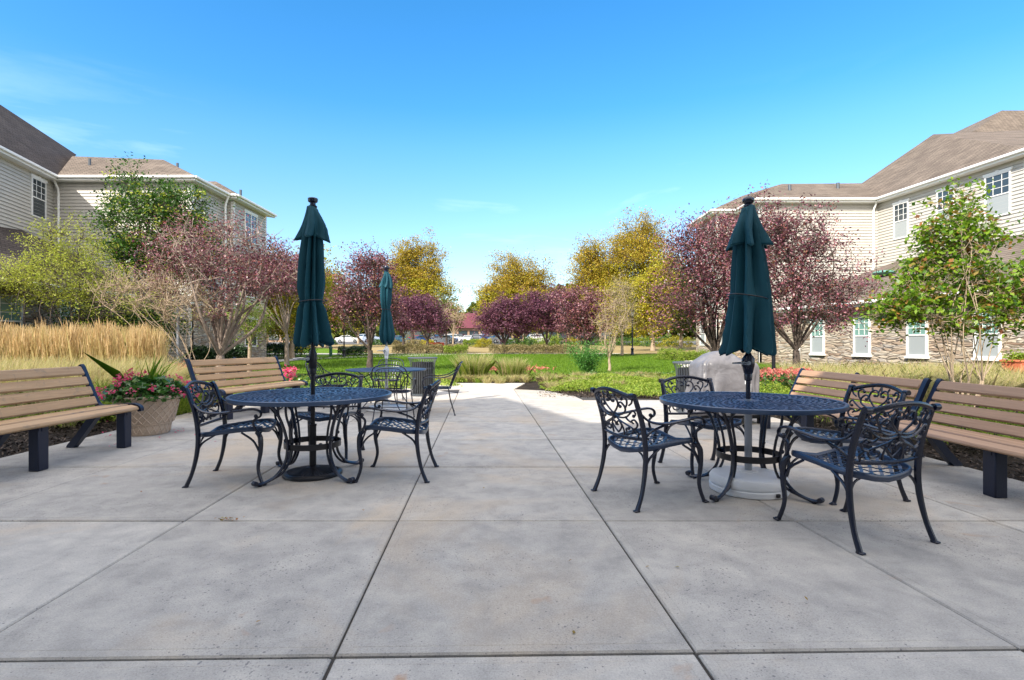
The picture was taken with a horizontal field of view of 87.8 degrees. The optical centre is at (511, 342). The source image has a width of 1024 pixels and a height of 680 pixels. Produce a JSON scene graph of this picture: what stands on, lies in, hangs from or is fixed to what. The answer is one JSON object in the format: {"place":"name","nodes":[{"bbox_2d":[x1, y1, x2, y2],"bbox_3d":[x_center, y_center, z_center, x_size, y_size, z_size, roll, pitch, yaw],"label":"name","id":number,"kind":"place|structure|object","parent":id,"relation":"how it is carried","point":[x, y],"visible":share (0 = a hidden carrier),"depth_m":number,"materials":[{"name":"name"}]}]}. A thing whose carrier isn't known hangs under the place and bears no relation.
{"place":"outdoors","nodes":[
{"label":"outdoors","id":0,"kind":"place"},
{"bbox_2d":[0,353,198,390],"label":"wispy grass","id":1,"kind":"structure","parent":0,"point":[96,371],"depth_m":9.64,"materials":[{"name":"beige plant"}]},
{"bbox_2d":[270,353,626,361],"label":"path","id":2,"kind":"structure","parent":0,"point":[425,354],"depth_m":44.28,"materials":[{"name":"concrete"}]},
{"bbox_2d":[393,286,460,353],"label":"plum tree","id":3,"kind":"object","parent":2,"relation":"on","point":[429,316],"visible":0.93,"depth_m":43.64,"materials":[{"name":"purple plant"}]},
{"bbox_2d":[392,342,462,353],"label":"hedge","id":4,"kind":"object","parent":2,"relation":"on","point":[415,347],"visible":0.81,"depth_m":43.48,"materials":[{"name":"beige plant"}]},
{"bbox_2d":[444,344,468,353],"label":"hedge","id":5,"kind":"object","parent":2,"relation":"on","point":[457,347],"visible":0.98,"depth_m":42.76,"materials":[{"name":"green plant"}]},
{"bbox_2d":[203,335,778,373],"bbox_3d":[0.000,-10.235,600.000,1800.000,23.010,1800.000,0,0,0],"label":"ground","id":6,"kind":"structure","parent":0,"point":[282,357],"depth_m":86.27,"materials":[{"name":"brown soil"}]},
{"bbox_2d":[0,105,276,363],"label":"apartment building","id":7,"kind":"structure","parent":6,"relation":"on","point":[43,175],"depth_m":26.87,"materials":[{"name":"plastic"}]},
{"bbox_2d":[0,294,22,331],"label":"window","id":8,"kind":"structure","parent":7,"relation":"in","point":[4,306],"depth_m":17.37,"materials":[{"name":"white"}]},
{"bbox_2d":[30,173,47,220],"bbox_3d":[-22.795,-7.000,25.662,0.100,2.000,1.220,0,0,-14],"label":"window","id":9,"kind":"structure","parent":7,"relation":"in","point":[38,185],"depth_m":25.64,"materials":[{"name":"white"}]},
{"bbox_2d":[244,209,257,244],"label":"window","id":10,"kind":"structure","parent":7,"relation":"in","point":[247,212],"depth_m":32.10,"materials":[{"name":"white"}]},
{"bbox_2d":[184,343,247,366],"bbox_3d":[-14.306,0.591,26.009,1.715,1.204,2.674,0,0,39],"label":"hedge","id":11,"kind":"object","parent":6,"relation":"on","point":[237,351],"visible":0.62,"depth_m":25.48,"materials":[{"name":"green plant"}]},
{"bbox_2d":[266,244,348,357],"bbox_3d":[-15.132,-2.910,35.916,7.999,7.943,5.963,0,0,0],"label":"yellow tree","id":12,"kind":"object","parent":6,"relation":"on","point":[280,332],"visible":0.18,"depth_m":35.55,"materials":[{"name":"beige plant"}]},
{"bbox_2d":[359,226,463,344],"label":"golden tree","id":13,"kind":"object","parent":6,"relation":"on","point":[412,272],"visible":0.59,"depth_m":81.96,"materials":[{"name":"yellow plant"}]},
{"bbox_2d":[403,313,522,340],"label":"maroon roof shop","id":14,"kind":"structure","parent":6,"relation":"on","point":[467,329],"depth_m":132.00,"materials":[{"name":"red metal"}]},
{"bbox_2d":[268,341,695,343],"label":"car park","id":15,"kind":"structure","parent":6,"relation":"on","point":[352,342],"depth_m":105.25,"materials":[{"name":"grey asphalt"}]},
{"bbox_2d":[333,286,374,343],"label":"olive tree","id":16,"kind":"object","parent":15,"relation":"on","point":[357,330],"visible":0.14,"depth_m":91.37,"materials":[{"name":"green plant"}]},
{"bbox_2d":[271,345,695,353],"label":"dry verge","id":17,"kind":"structure","parent":6,"relation":"on","point":[640,349],"depth_m":57.09,"materials":[{"name":"yellow plant"}]},
{"bbox_2d":[323,263,359,346],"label":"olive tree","id":18,"kind":"object","parent":17,"relation":"on","point":[330,318],"visible":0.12,"depth_m":65.44,"materials":[{"name":"green plant"}]},
{"bbox_2d":[390,290,426,352],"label":"plum tree","id":19,"kind":"object","parent":17,"relation":"on","point":[400,330],"visible":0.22,"depth_m":45.67,"materials":[{"name":"purple plant"}]},
{"bbox_2d":[430,290,467,344],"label":"dark tree","id":20,"kind":"object","parent":17,"relation":"on","point":[450,307],"visible":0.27,"depth_m":71.73,"materials":[{"name":"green plant"}]},
{"bbox_2d":[439,295,467,345],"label":"bare tree","id":21,"kind":"object","parent":17,"relation":"on","point":[458,316],"visible":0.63,"depth_m":59.94,"materials":[{"name":"beige plant"}]},
{"bbox_2d":[469,290,532,352],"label":"plum tree","id":22,"kind":"object","parent":17,"relation":"on","point":[493,316],"visible":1,"depth_m":44.31,"materials":[{"name":"purple plant"}]},
{"bbox_2d":[514,279,577,352],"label":"plum tree","id":23,"kind":"object","parent":17,"relation":"on","point":[538,312],"visible":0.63,"depth_m":45.34,"materials":[{"name":"purple plant"}]},
{"bbox_2d":[559,229,632,344],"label":"golden tree","id":24,"kind":"object","parent":17,"relation":"on","point":[586,258],"visible":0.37,"depth_m":78.36,"materials":[{"name":"yellow plant"}]},
{"bbox_2d":[584,204,691,340],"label":"golden tree","id":25,"kind":"object","parent":17,"relation":"on","point":[635,251],"visible":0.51,"depth_m":76.13,"materials":[{"name":"yellow plant"}]},
{"bbox_2d":[617,247,686,350],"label":"yellow tree","id":26,"kind":"object","parent":17,"relation":"on","point":[644,317],"visible":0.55,"depth_m":51.27,"materials":[{"name":"beige plant"}]},
{"bbox_2d":[656,335,695,346],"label":"round shrub","id":27,"kind":"object","parent":17,"relation":"on","point":[677,343],"visible":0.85,"depth_m":67.20,"materials":[{"name":"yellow plant"}]},
{"bbox_2d":[657,263,695,348],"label":"olive tree","id":28,"kind":"object","parent":17,"relation":"on","point":[680,330],"visible":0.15,"depth_m":59.07,"materials":[{"name":"beige plant"}]},
{"bbox_2d":[325,282,695,339],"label":"wood","id":29,"kind":"object","parent":6,"relation":"on","point":[686,335],"visible":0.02,"depth_m":170.72,"materials":[{"name":"green plant"}]},
{"bbox_2d":[0,369,1023,481],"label":"planting bed","id":30,"kind":"object","parent":6,"relation":"on","point":[532,385],"depth_m":6.83,"materials":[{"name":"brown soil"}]},
{"bbox_2d":[0,376,105,427],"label":"wispy fringe","id":31,"kind":"object","parent":30,"relation":"on","point":[73,424],"visible":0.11,"depth_m":7.81,"materials":[{"name":"beige plant"}]},
{"bbox_2d":[0,207,165,330],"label":"lime tree","id":32,"kind":"object","parent":30,"relation":"on","point":[36,268],"visible":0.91,"depth_m":16.72,"materials":[{"name":"green plant"}]},
{"bbox_2d":[0,323,174,367],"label":"reed grass stems","id":33,"kind":"object","parent":30,"relation":"on","point":[70,355],"visible":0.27,"depth_m":11.78,"materials":[{"name":"plant"}]},
{"bbox_2d":[0,316,166,362],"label":"reed grass plumes","id":34,"kind":"object","parent":33,"relation":"attached to","point":[80,332],"visible":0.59,"depth_m":11.83,"materials":[{"name":"beige plant"}]},
{"bbox_2d":[42,289,194,351],"bbox_3d":[-13.944,-0.368,18.456,5.701,3.218,3.232,0,0,0],"label":"shrub","id":35,"kind":"object","parent":30,"relation":"on","point":[154,317],"visible":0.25,"depth_m":18.18,"materials":[{"name":"green plant"}]},
{"bbox_2d":[0,380,243,426],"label":"juniper ground cover","id":36,"kind":"object","parent":30,"relation":"on","point":[178,411],"visible":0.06,"depth_m":7.61,"materials":[{"name":"green plant"}]},
{"bbox_2d":[44,374,224,420],"bbox_3d":[-6.967,0.880,9.284,3.778,0.680,2.929,0,0,0],"label":"fresh grass fringe","id":37,"kind":"object","parent":30,"relation":"on","point":[184,403],"visible":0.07,"depth_m":8.93,"materials":[{"name":"green plant"}]},
{"bbox_2d":[71,255,233,367],"bbox_3d":[-9.931,-0.620,15.047,4.113,3.718,2.884,0,0,0],"label":"bare shrub","id":38,"kind":"object","parent":30,"relation":"on","point":[166,299],"visible":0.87,"depth_m":14.77,"materials":[{"name":"beige plant"}]},
{"bbox_2d":[69,151,244,323],"bbox_3d":[-13.972,-3.111,21.000,5.865,8.678,4.937,0,0,21],"label":"green tree","id":39,"kind":"object","parent":30,"relation":"on","point":[168,197],"visible":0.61,"depth_m":20.37,"materials":[{"name":"green plant"}]},
{"bbox_2d":[110,205,327,380],"bbox_3d":[-8.499,-1.334,15.572,5.205,5.149,4.177,0,0,0],"label":"plum tree","id":40,"kind":"object","parent":30,"relation":"on","point":[221,342],"visible":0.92,"depth_m":15.29,"materials":[{"name":"purple plant"}]},
{"bbox_2d":[206,293,280,371],"bbox_3d":[-9.126,-0.281,18.347,1.949,3.029,2.120,0,0,28],"label":"young tree","id":41,"kind":"object","parent":30,"relation":"on","point":[246,326],"visible":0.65,"depth_m":18.44,"materials":[{"name":"green plant"}]},
{"bbox_2d":[213,370,675,389],"bbox_3d":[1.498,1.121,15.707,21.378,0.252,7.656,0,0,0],"label":"leafy ground cover","id":42,"kind":"object","parent":30,"relation":"on","point":[446,381],"visible":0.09,"depth_m":15.93,"materials":[{"name":"green plant"}]},
{"bbox_2d":[444,351,496,376],"bbox_3d":[-1.332,0.748,17.178,2.057,0.945,1.943,0,0,0],"label":"grass clump","id":43,"kind":"object","parent":30,"relation":"on","point":[480,366],"visible":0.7,"depth_m":16.90,"materials":[{"name":"plant"}]},
{"bbox_2d":[488,356,538,376],"bbox_3d":[0.044,0.821,17.623,1.638,0.798,1.714,0,0,-31],"label":"grass clump","id":44,"kind":"object","parent":30,"relation":"on","point":[506,368],"visible":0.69,"depth_m":17.35,"materials":[{"name":"plant"}]},
{"bbox_2d":[436,370,669,390],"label":"strappy grass","id":45,"kind":"structure","parent":30,"relation":"on","point":[489,378],"depth_m":16.32,"materials":[{"name":"plant"}]},
{"bbox_2d":[446,371,675,382],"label":"green tufts","id":46,"kind":"object","parent":30,"relation":"on","point":[478,380],"visible":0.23,"depth_m":16.63,"materials":[{"name":"green plant"}]},
{"bbox_2d":[538,372,677,395],"bbox_3d":[3.681,1.083,14.598,6.002,0.319,6.279,0,0,0],"label":"juniper ground cover","id":47,"kind":"object","parent":30,"relation":"on","point":[640,385],"visible":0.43,"depth_m":13.55,"materials":[{"name":"green plant"}]},
{"bbox_2d":[631,196,797,351],"bbox_3d":[7.126,-1.928,19.047,6.064,6.347,4.561,0,0,0],"label":"plum tree","id":48,"kind":"object","parent":30,"relation":"on","point":[702,275],"visible":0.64,"depth_m":18.54,"materials":[{"name":"purple plant"}]},
{"bbox_2d":[759,367,813,391],"bbox_3d":[6.108,0.882,11.947,1.261,0.665,2.656,0,0,29],"label":"flower bed","id":49,"kind":"object","parent":30,"relation":"on","point":[772,375],"visible":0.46,"depth_m":11.36,"materials":[{"name":"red plant"}]},
{"bbox_2d":[712,179,896,367],"bbox_3d":[8.653,-1.762,16.008,5.332,5.986,3.542,0,0,0],"label":"plum tree","id":50,"kind":"object","parent":30,"relation":"on","point":[781,234],"visible":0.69,"depth_m":15.62,"materials":[{"name":"purple plant"}]},
{"bbox_2d":[759,379,1023,443],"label":"juniper ground cover","id":51,"kind":"object","parent":30,"relation":"on","point":[782,390],"visible":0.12,"depth_m":7.82,"materials":[{"name":"green plant"}]},
{"bbox_2d":[762,359,1022,376],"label":"meadow grass","id":52,"kind":"structure","parent":30,"relation":"on","point":[829,367],"depth_m":14.25,"materials":[{"name":"plant"}]},
{"bbox_2d":[765,359,1023,405],"bbox_3d":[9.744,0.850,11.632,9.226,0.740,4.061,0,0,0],"label":"meadow grass","id":53,"kind":"structure","parent":30,"relation":"on","point":[1015,378],"depth_m":10.90,"materials":[{"name":"beige plant"}]},
{"bbox_2d":[842,175,1023,406],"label":"young maple","id":54,"kind":"object","parent":30,"relation":"on","point":[1000,290],"visible":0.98,"depth_m":8.06,"materials":[{"name":"green plant"}]},
{"bbox_2d":[988,349,1023,372],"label":"terracotta planter","id":55,"kind":"object","parent":30,"relation":"on","point":[1015,360],"visible":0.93,"depth_m":13.14,"materials":[{"name":"orange ceramic"}]},
{"bbox_2d":[465,247,561,343],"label":"golden tree","id":56,"kind":"object","parent":6,"relation":"on","point":[510,281],"visible":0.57,"depth_m":84.42,"materials":[{"name":"yellow plant"}]},
{"bbox_2d":[601,269,647,355],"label":"pale tree","id":57,"kind":"object","parent":6,"relation":"on","point":[627,290],"visible":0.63,"depth_m":39.83,"materials":[{"name":"beige plant"}]},
{"bbox_2d":[688,110,1023,368],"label":"apartment building","id":58,"kind":"structure","parent":6,"relation":"on","point":[878,208],"depth_m":27.75,"materials":[{"name":"plastic"}]},
{"bbox_2d":[809,319,825,355],"bbox_3d":[13.746,-0.237,23.988,0.110,1.625,0.900,0,0,-11],"label":"window","id":59,"kind":"structure","parent":58,"relation":"in","point":[817,343],"depth_m":23.94,"materials":[{"name":"white"}]},
{"bbox_2d":[851,317,871,356],"bbox_3d":[14.213,-0.237,21.654,0.110,1.625,0.900,0,0,-11],"label":"window","id":60,"kind":"structure","parent":58,"relation":"in","point":[859,349],"depth_m":21.67,"materials":[{"name":"white"}]},
{"bbox_2d":[892,198,909,239],"bbox_3d":[21.463,-6.800,29.393,0.100,2.100,1.070,0,0,-8],"label":"window","id":61,"kind":"structure","parent":58,"relation":"in","point":[900,208],"depth_m":29.37,"materials":[{"name":"white"}]},
{"bbox_2d":[904,315,929,358],"bbox_3d":[14.680,-0.237,19.320,0.110,1.625,0.900,0,0,-11],"label":"window","id":62,"kind":"structure","parent":58,"relation":"in","point":[916,343],"depth_m":19.30,"materials":[{"name":"white"}]},
{"bbox_2d":[935,185,955,226],"bbox_3d":[21.809,-6.800,26.793,0.100,2.100,1.070,0,0,-8],"label":"window","id":63,"kind":"structure","parent":58,"relation":"in","point":[942,194],"depth_m":26.94,"materials":[{"name":"white"}]},
{"bbox_2d":[971,309,1001,360],"bbox_3d":[15.147,-0.237,16.986,0.110,1.625,0.900,0,0,-11],"label":"window","id":64,"kind":"structure","parent":58,"relation":"in","point":[994,351],"depth_m":16.95,"materials":[{"name":"white"}]},
{"bbox_2d":[983,167,1012,218],"bbox_3d":[22.141,-6.800,24.293,0.100,2.100,1.270,0,0,-8],"label":"window","id":65,"kind":"structure","parent":58,"relation":"in","point":[1002,178],"depth_m":24.21,"materials":[{"name":"white"}]},
{"bbox_2d":[0,383,1023,679],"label":"patio","id":66,"kind":"structure","parent":0,"point":[108,571],"depth_m":2.90,"materials":[{"name":"concrete"}]},
{"bbox_2d":[0,364,143,471],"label":"slatted bench","id":67,"kind":"object","parent":66,"relation":"on","point":[36,427],"visible":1,"depth_m":5.54,"materials":[{"name":"brown wood"}]},
{"bbox_2d":[83,348,199,435],"bbox_3d":[-4.799,0.635,7.077,1.169,1.130,1.102,0,0,0],"label":"flower pot","id":68,"kind":"object","parent":66,"relation":"on","point":[156,400],"visible":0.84,"depth_m":6.84,"materials":[{"name":"ceramic"}]},
{"bbox_2d":[180,380,284,487],"bbox_3d":[-2.455,0.772,4.726,0.714,0.877,0.650,0,0,-7],"label":"patio chair","id":69,"kind":"object","parent":66,"relation":"on","point":[224,429],"visible":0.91,"depth_m":4.58,"materials":[{"name":"black metal"}]},
{"bbox_2d":[184,356,307,419],"bbox_3d":[-4.469,0.732,9.139,0.774,0.960,2.005,0,0,16],"label":"slatted bench","id":70,"kind":"object","parent":66,"relation":"on","point":[226,391],"visible":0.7,"depth_m":9.00,"materials":[{"name":"brown wood"}]},
{"bbox_2d":[225,387,391,486],"bbox_3d":[-1.810,0.832,4.840,1.400,0.736,1.400,0,0,-10],"label":"patio table","id":71,"kind":"object","parent":66,"relation":"on","point":[290,399],"visible":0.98,"depth_m":4.66,"materials":[{"name":"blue metal"}]},
{"bbox_2d":[282,423,342,481],"bbox_3d":[-1.810,0.969,4.840,0.516,0.462,0.516,0,0,0],"label":"umbrella base","id":72,"kind":"object","parent":66,"relation":"on","point":[312,471],"visible":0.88,"depth_m":4.75,"materials":[{"name":"black metal"}]},
{"bbox_2d":[293,197,333,423],"bbox_3d":[-1.806,-0.068,4.849,0.339,2.496,0.367,0,0,32],"label":"patio umbrella","id":73,"kind":"object","parent":72,"relation":"in","point":[312,327],"visible":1,"depth_m":4.78,"materials":[{"name":"green fabric"}]},
{"bbox_2d":[287,372,364,462],"bbox_3d":[-1.950,0.772,5.655,0.650,0.877,0.714,0,0,0],"label":"patio chair","id":74,"kind":"object","parent":66,"relation":"on","point":[320,415],"visible":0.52,"depth_m":5.83,"materials":[{"name":"black metal"}]},
{"bbox_2d":[305,362,353,408],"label":"wire chair","id":75,"kind":"object","parent":66,"relation":"on","point":[333,385],"visible":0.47,"depth_m":9.45,"materials":[{"name":"black metal"}]},
{"bbox_2d":[345,367,425,409],"bbox_3d":[-2.240,0.830,9.500,1.412,0.727,1.412,0,0,0],"label":"patio table","id":76,"kind":"object","parent":66,"relation":"on","point":[408,369],"visible":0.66,"depth_m":9.24,"materials":[{"name":"blue metal"}]},
{"bbox_2d":[366,379,405,411],"bbox_3d":[-2.240,0.925,9.500,0.690,0.550,0.690,0,0,0],"label":"umbrella base","id":77,"kind":"object","parent":66,"relation":"on","point":[387,404],"visible":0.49,"depth_m":9.40,"materials":[{"name":"white plastic"}]},
{"bbox_2d":[377,266,394,378],"bbox_3d":[-2.240,-0.110,9.510,0.280,2.520,0.271,0,0,26],"label":"patio umbrella","id":78,"kind":"object","parent":77,"relation":"in","point":[386,333],"visible":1,"depth_m":9.44,"materials":[{"name":"teal fabric"}]},
{"bbox_2d":[371,364,415,421],"bbox_3d":[-1.830,0.759,8.196,0.620,0.887,0.717,0,0,0],"label":"wire chair","id":79,"kind":"object","parent":66,"relation":"on","point":[406,391],"visible":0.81,"depth_m":8.00,"materials":[{"name":"black metal"}]},
{"bbox_2d":[352,379,440,482],"bbox_3d":[-1.010,0.772,4.850,0.714,0.877,0.650,0,0,0],"label":"patio chair","id":80,"kind":"object","parent":66,"relation":"on","point":[430,390],"visible":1,"depth_m":4.59,"materials":[{"name":"black metal"}]},
{"bbox_2d":[408,357,437,396],"bbox_3d":[-2.030,0.766,12.100,0.676,0.868,0.676,0,0,0],"label":"trash can","id":81,"kind":"object","parent":66,"relation":"on","point":[417,390],"visible":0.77,"depth_m":11.89,"materials":[{"name":"grey metal"}]},
{"bbox_2d":[422,361,462,415],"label":"wire chair","id":82,"kind":"object","parent":66,"relation":"on","point":[455,371],"visible":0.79,"depth_m":8.77,"materials":[{"name":"black metal"}]},
{"bbox_2d":[590,387,708,512],"bbox_3d":[1.036,0.772,4.147,0.714,0.877,0.650,0,0,-22],"label":"patio chair","id":83,"kind":"object","parent":66,"relation":"on","point":[647,445],"visible":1,"depth_m":3.99,"materials":[{"name":"black metal"}]},
{"bbox_2d":[672,361,691,411],"bbox_3d":[3.120,0.766,9.200,0.676,0.868,0.676,0,0,0],"label":"trash can","id":84,"kind":"object","parent":66,"relation":"on","point":[682,370],"visible":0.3,"depth_m":9.10,"materials":[{"name":"grey metal"}]},
{"bbox_2d":[657,375,743,478],"bbox_3d":[1.823,0.772,5.104,0.650,0.877,0.714,0,0,-12],"label":"patio chair","id":85,"kind":"object","parent":66,"relation":"on","point":[709,425],"visible":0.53,"depth_m":5.28,"materials":[{"name":"black metal"}]},
{"bbox_2d":[684,351,759,423],"bbox_3d":[3.189,0.662,8.033,1.066,1.077,0.673,0,0,-6],"label":"covered grill","id":86,"kind":"object","parent":66,"relation":"on","point":[724,373],"visible":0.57,"depth_m":7.78,"materials":[{"name":"grey fabric"}]},
{"bbox_2d":[709,399,789,499],"bbox_3d":[1.930,0.830,4.348,0.604,0.740,0.608,0,0,0],"label":"umbrella base","id":87,"kind":"object","parent":66,"relation":"on","point":[749,481],"visible":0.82,"depth_m":4.20,"materials":[{"name":"white plastic"}]},
{"bbox_2d":[719,195,776,398],"bbox_3d":[1.926,-0.366,4.362,0.418,1.672,0.414,0,0,0],"label":"patio umbrella","id":88,"kind":"object","parent":87,"relation":"in","point":[749,323],"visible":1,"depth_m":4.27,"materials":[{"name":"green fabric"}]},
{"bbox_2d":[659,392,849,503],"bbox_3d":[1.930,0.832,4.350,1.400,0.736,1.400,0,0,5],"label":"patio table","id":89,"kind":"object","parent":66,"relation":"on","point":[795,407],"visible":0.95,"depth_m":4.17,"materials":[{"name":"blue metal"}]},
{"bbox_2d":[760,368,931,458],"bbox_3d":[3.886,0.788,6.522,0.774,0.844,2.155,0,0,-4],"label":"slatted bench","id":90,"kind":"object","parent":66,"relation":"on","point":[922,386],"visible":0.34,"depth_m":6.42,"materials":[{"name":"brown wood"}]},
{"bbox_2d":[784,383,910,504],"bbox_3d":[2.664,0.772,4.275,0.714,0.877,0.650,0,0,-8],"label":"patio chair","id":91,"kind":"object","parent":66,"relation":"on","point":[839,424],"visible":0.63,"depth_m":4.25,"materials":[{"name":"black metal"}]},
{"bbox_2d":[773,401,941,555],"bbox_3d":[2.175,0.772,3.377,0.650,0.877,0.714,0,0,-17],"label":"patio chair","id":92,"kind":"object","parent":66,"relation":"on","point":[847,463],"visible":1,"depth_m":3.17,"materials":[{"name":"black metal"}]},
{"bbox_2d":[869,378,1023,497],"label":"slatted bench","id":93,"kind":"object","parent":66,"relation":"on","point":[997,450],"visible":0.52,"depth_m":4.64,"materials":[{"name":"brown wood"}]},
{"bbox_2d":[0,0,1023,334],"label":"sky","id":94,"kind":"structure","parent":0,"point":[489,125],"materials":[{"name":"blue"}]},
{"bbox_2d":[252,348,780,374],"bbox_3d":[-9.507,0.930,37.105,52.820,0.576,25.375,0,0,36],"label":"lawn","id":95,"kind":"structure","parent":0,"point":[322,350],"depth_m":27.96,"materials":[{"name":"green plant"}]},
{"bbox_2d":[220,240,332,365],"bbox_3d":[-11.814,-1.998,26.980,5.419,6.346,3.880,0,0,14],"label":"plum tree","id":96,"kind":"object","parent":95,"relation":"on","point":[286,321],"visible":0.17,"depth_m":26.79,"materials":[{"name":"purple plant"}]},
{"bbox_2d":[266,341,317,356],"bbox_3d":[-16.058,0.456,37.494,1.722,1.157,5.338,0,0,17],"label":"hedge","id":97,"kind":"object","parent":95,"relation":"on","point":[275,347],"visible":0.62,"depth_m":36.61,"materials":[{"name":"green plant"}]},
{"bbox_2d":[337,345,367,354],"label":"hedge","id":98,"kind":"object","parent":95,"relation":"on","point":[354,349],"visible":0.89,"depth_m":39.46,"materials":[{"name":"green plant"}]},
{"bbox_2d":[323,236,418,367],"bbox_3d":[-5.909,-1.647,21.971,4.225,5.763,3.866,0,0,0],"label":"plum tree","id":99,"kind":"object","parent":95,"relation":"on","point":[374,263],"visible":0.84,"depth_m":21.70,"materials":[{"name":"purple plant"}]},
{"bbox_2d":[488,342,578,353],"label":"hedge","id":100,"kind":"object","parent":95,"relation":"on","point":[511,348],"visible":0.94,"depth_m":43.14,"materials":[{"name":"green plant"}]},
{"bbox_2d":[543,282,616,347],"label":"plum tree","id":101,"kind":"object","parent":95,"relation":"on","point":[578,311],"visible":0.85,"depth_m":36.60,"materials":[{"name":"purple plant"}]},
{"bbox_2d":[561,339,619,371],"bbox_3d":[3.056,0.532,20.453,2.508,1.350,2.326,0,0,0],"label":"juniper shrub","id":102,"kind":"object","parent":95,"relation":"on","point":[587,362],"visible":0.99,"depth_m":20.35,"materials":[{"name":"green plant"}]},
{"bbox_2d":[588,278,643,370],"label":"bare tree","id":103,"kind":"object","parent":95,"relation":"on","point":[599,324],"visible":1,"depth_m":22.42,"materials":[{"name":"beige plant"}]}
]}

